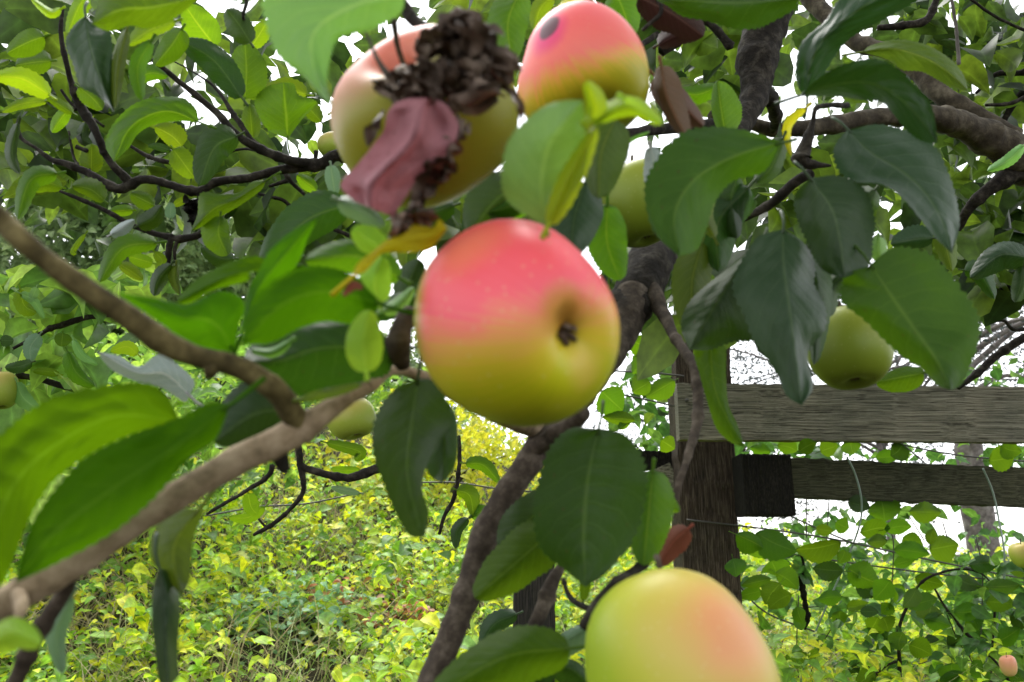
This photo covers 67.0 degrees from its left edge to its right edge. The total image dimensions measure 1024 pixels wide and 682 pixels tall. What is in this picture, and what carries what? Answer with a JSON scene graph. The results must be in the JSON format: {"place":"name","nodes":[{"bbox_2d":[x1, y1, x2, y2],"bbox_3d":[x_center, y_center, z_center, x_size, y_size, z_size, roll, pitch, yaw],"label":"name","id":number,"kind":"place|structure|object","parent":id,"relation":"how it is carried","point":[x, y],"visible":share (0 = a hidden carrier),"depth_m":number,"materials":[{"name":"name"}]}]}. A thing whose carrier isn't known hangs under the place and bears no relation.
{"place":"outdoors","nodes":[
{"label":"outdoors","id":0,"kind":"place"},
{"bbox_2d":[0,397,1023,681],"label":"ground","id":1,"kind":"structure","parent":0,"point":[262,633],"depth_m":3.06,"materials":[{"name":"plant"}]},
{"bbox_2d":[25,586,113,635],"bbox_3d":[-1.360,0.852,2.371,0.252,0.239,0.246,0,-15,0],"label":"weed","id":2,"kind":"object","parent":1,"relation":"on","point":[77,598],"visible":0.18,"depth_m":2.38,"materials":[{"name":"green plant"}]},
{"bbox_2d":[0,114,254,392],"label":"tree","id":3,"kind":"object","parent":1,"relation":"on","point":[193,263],"visible":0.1,"depth_m":10.04,"materials":[{"name":"green plant"}]},
{"bbox_2d":[23,315,323,566],"bbox_3d":[-1.722,0.407,3.160,2.008,1.152,1.325,0,-15,0],"label":"bush","id":4,"kind":"object","parent":1,"relation":"on","point":[205,393],"visible":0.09,"depth_m":3.10,"materials":[{"name":"green plant"}]},
{"bbox_2d":[6,307,426,412],"bbox_3d":[-2.308,0.289,5.687,3.426,1.211,1.913,0,-15,0],"label":"bush","id":5,"kind":"object","parent":1,"relation":"on","point":[379,395],"visible":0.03,"depth_m":5.73,"materials":[{"name":"green plant"}]},
{"bbox_2d":[201,569,404,664],"bbox_3d":[-0.702,0.950,2.572,0.600,0.367,0.574,14,-20,-42],"label":"bush","id":6,"kind":"object","parent":1,"relation":"on","point":[334,609],"visible":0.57,"depth_m":2.53,"materials":[{"name":"green plant"}]},
{"bbox_2d":[288,577,366,635],"bbox_3d":[-0.622,0.935,2.672,0.262,0.233,0.223,-7,-17,26],"label":"weed","id":7,"kind":"object","parent":1,"relation":"on","point":[341,599],"visible":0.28,"depth_m":2.65,"materials":[{"name":"green plant"}]},
{"bbox_2d":[361,594,439,663],"bbox_3d":[-0.357,0.932,2.460,0.268,0.241,0.261,0,-15,0],"label":"weed","id":8,"kind":"object","parent":1,"relation":"on","point":[419,616],"visible":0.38,"depth_m":2.47,"materials":[{"name":"green plant"}]},
{"bbox_2d":[364,574,440,619],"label":"weed","id":9,"kind":"object","parent":1,"relation":"on","point":[377,589],"visible":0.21,"depth_m":2.87,"materials":[{"name":"green plant"}]},
{"bbox_2d":[313,323,514,445],"bbox_3d":[-2.687,1.464,12.667,5.532,3.938,3.874,0,-15,0],"label":"tree","id":10,"kind":"object","parent":1,"relation":"on","point":[414,362],"visible":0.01,"depth_m":12.39,"materials":[{"name":"green plant"}]},
{"bbox_2d":[294,388,540,516],"bbox_3d":[-0.471,0.719,4.896,1.720,0.990,1.355,-9,-17,29],"label":"bush","id":11,"kind":"object","parent":1,"relation":"on","point":[480,443],"visible":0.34,"depth_m":4.75,"materials":[{"name":"yellow plant"}]},
{"bbox_2d":[0,0,1023,681],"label":"apple tree","id":12,"kind":"object","parent":1,"relation":"on","point":[90,110],"visible":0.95,"depth_m":0.42,"materials":[{"name":"green plant"}]},
{"bbox_2d":[0,367,18,408],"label":"apple","id":13,"kind":"object","parent":12,"relation":"hanging from","point":[8,389],"visible":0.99,"depth_m":0.89,"materials":[{"name":"green plant"}]},
{"bbox_2d":[182,192,200,224],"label":"dead leaves","id":14,"kind":"object","parent":12,"relation":"on","point":[190,208],"visible":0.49,"depth_m":0.73,"materials":[{"name":"black plant"}]},
{"bbox_2d":[317,131,336,154],"bbox_3d":[-0.208,-0.229,0.900,0.036,0.034,0.033,0,-15,0],"label":"apple","id":15,"kind":"object","parent":12,"relation":"hanging from","point":[325,143],"visible":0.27,"depth_m":0.89,"materials":[{"name":"green plant"}]},
{"bbox_2d":[327,398,375,439],"bbox_3d":[-0.157,0.073,0.751,0.049,0.045,0.045,0,-15,0],"label":"apple","id":16,"kind":"object","parent":12,"relation":"hanging from","point":[355,420],"visible":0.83,"depth_m":0.73,"materials":[{"name":"green plant"}]},
{"bbox_2d":[330,18,517,207],"bbox_3d":[-0.036,-0.095,0.330,0.078,0.075,0.077,0,-15,0],"label":"apple","id":17,"kind":"object","parent":12,"relation":"hanging from","point":[359,103],"visible":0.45,"depth_m":0.31,"materials":[{"name":"green plant"}]},
{"bbox_2d":[363,6,524,238],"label":"dead leaves","id":18,"kind":"object","parent":12,"relation":"on","point":[473,68],"visible":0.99,"depth_m":0.27,"materials":[{"name":"brown plant"}]},
{"bbox_2d":[364,31,392,77],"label":"dry stalk","id":19,"kind":"object","parent":18,"relation":"on","point":[385,71],"visible":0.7,"depth_m":0.28,"materials":[{"name":"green plant"}]},
{"bbox_2d":[340,98,458,216],"bbox_3d":[-0.039,-0.063,0.262,0.038,0.044,0.020,-4,-16,15],"label":"dead leaf","id":20,"kind":"object","parent":18,"relation":"attached to","point":[384,171],"visible":1,"depth_m":0.26,"materials":[{"name":"pink plant"}]},
{"bbox_2d":[414,219,619,426],"bbox_3d":[0.001,-0.008,0.285,0.075,0.078,0.078,0,-15,0],"label":"apple","id":21,"kind":"object","parent":12,"relation":"hanging from","point":[516,322],"visible":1,"depth_m":0.26,"materials":[{"name":"pink plant"}]},
{"bbox_2d":[518,0,649,132],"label":"apple","id":22,"kind":"object","parent":12,"relation":"attached to","point":[572,47],"visible":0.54,"depth_m":0.37,"materials":[{"name":"pink plant"}]},
{"bbox_2d":[602,155,659,247],"bbox_3d":[0.091,-0.102,0.561,0.058,0.068,0.060,0,-15,0],"label":"apple","id":23,"kind":"object","parent":12,"relation":"attached to","point":[626,196],"visible":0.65,"depth_m":0.54,"materials":[{"name":"green plant"}]},
{"bbox_2d":[584,554,780,681],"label":"apple","id":24,"kind":"object","parent":12,"relation":"attached to","point":[660,623],"visible":1,"depth_m":0.28,"materials":[{"name":"green plant"}]},
{"bbox_2d":[808,301,893,389],"bbox_3d":[0.227,0.001,0.521,0.055,0.061,0.056,0,-15,0],"label":"apple","id":25,"kind":"object","parent":12,"relation":"hanging from","point":[857,352],"visible":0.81,"depth_m":0.50,"materials":[{"name":"green plant"}]},
{"bbox_2d":[999,652,1017,676],"bbox_3d":[1.155,0.752,1.800,0.034,0.053,0.043,0,-15,0],"label":"apple","id":26,"kind":"object","parent":12,"relation":"hanging from","point":[1008,666],"visible":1,"depth_m":1.79,"materials":[{"name":"pink plant"}]},
{"bbox_2d":[1008,538,1023,567],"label":"apple","id":27,"kind":"object","parent":12,"relation":"hanging from","point":[1016,553],"visible":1,"depth_m":1.49,"materials":[{"name":"green plant"}]},
{"bbox_2d":[0,363,1023,681],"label":"ground cover","id":28,"kind":"object","parent":1,"relation":"on","point":[402,549],"visible":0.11,"depth_m":2.68,"materials":[{"name":"green plant"}]},
{"bbox_2d":[513,564,555,681],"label":"fence post","id":29,"kind":"object","parent":1,"relation":"on","point":[525,599],"visible":0.15,"depth_m":1.82,"materials":[{"name":"brown wood"}]},
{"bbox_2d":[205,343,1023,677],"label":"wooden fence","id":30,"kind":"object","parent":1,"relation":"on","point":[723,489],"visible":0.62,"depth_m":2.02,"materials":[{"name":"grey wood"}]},
{"bbox_2d":[792,556,817,629],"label":"dead leaf","id":31,"kind":"object","parent":30,"relation":"hanging from","point":[803,595],"visible":0.82,"depth_m":2.12,"materials":[{"name":"black plant"}]},
{"bbox_2d":[800,457,862,681],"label":"nylon line","id":32,"kind":"object","parent":30,"relation":"hanging from","point":[836,583],"visible":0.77,"depth_m":2.13,"materials":[{"name":"grey"}]},
{"bbox_2d":[982,468,1005,661],"bbox_3d":[1.314,0.663,2.152,0.042,0.603,0.126,7,-16,-24],"label":"nylon line","id":33,"kind":"object","parent":30,"relation":"hanging from","point":[1004,557],"visible":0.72,"depth_m":2.14,"materials":[{"name":"grey"}]},
{"bbox_2d":[586,364,839,542],"bbox_3d":[3.182,2.296,13.495,5.662,4.419,3.244,0,-15,0],"label":"tree","id":34,"kind":"object","parent":1,"relation":"on","point":[762,521],"visible":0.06,"depth_m":13.04,"materials":[{"name":"green plant"}]},
{"bbox_2d":[593,249,1023,571],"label":"tree","id":35,"kind":"object","parent":1,"relation":"on","point":[877,446],"visible":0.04,"depth_m":16.03,"materials":[{"name":"grey plant"}]},
{"bbox_2d":[596,335,1023,681],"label":"creeper","id":36,"kind":"object","parent":1,"relation":"on","point":[967,593],"visible":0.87,"depth_m":2.06,"materials":[{"name":"green plant"}]},
{"bbox_2d":[841,207,1023,568],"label":"tree","id":37,"kind":"object","parent":1,"relation":"on","point":[987,515],"visible":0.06,"depth_m":8.39,"materials":[{"name":"grey plant"}]},
{"bbox_2d":[1,0,1023,553],"label":"sky","id":38,"kind":"structure","parent":0,"point":[1013,518],"materials":[{"name":"white"}]}
]}

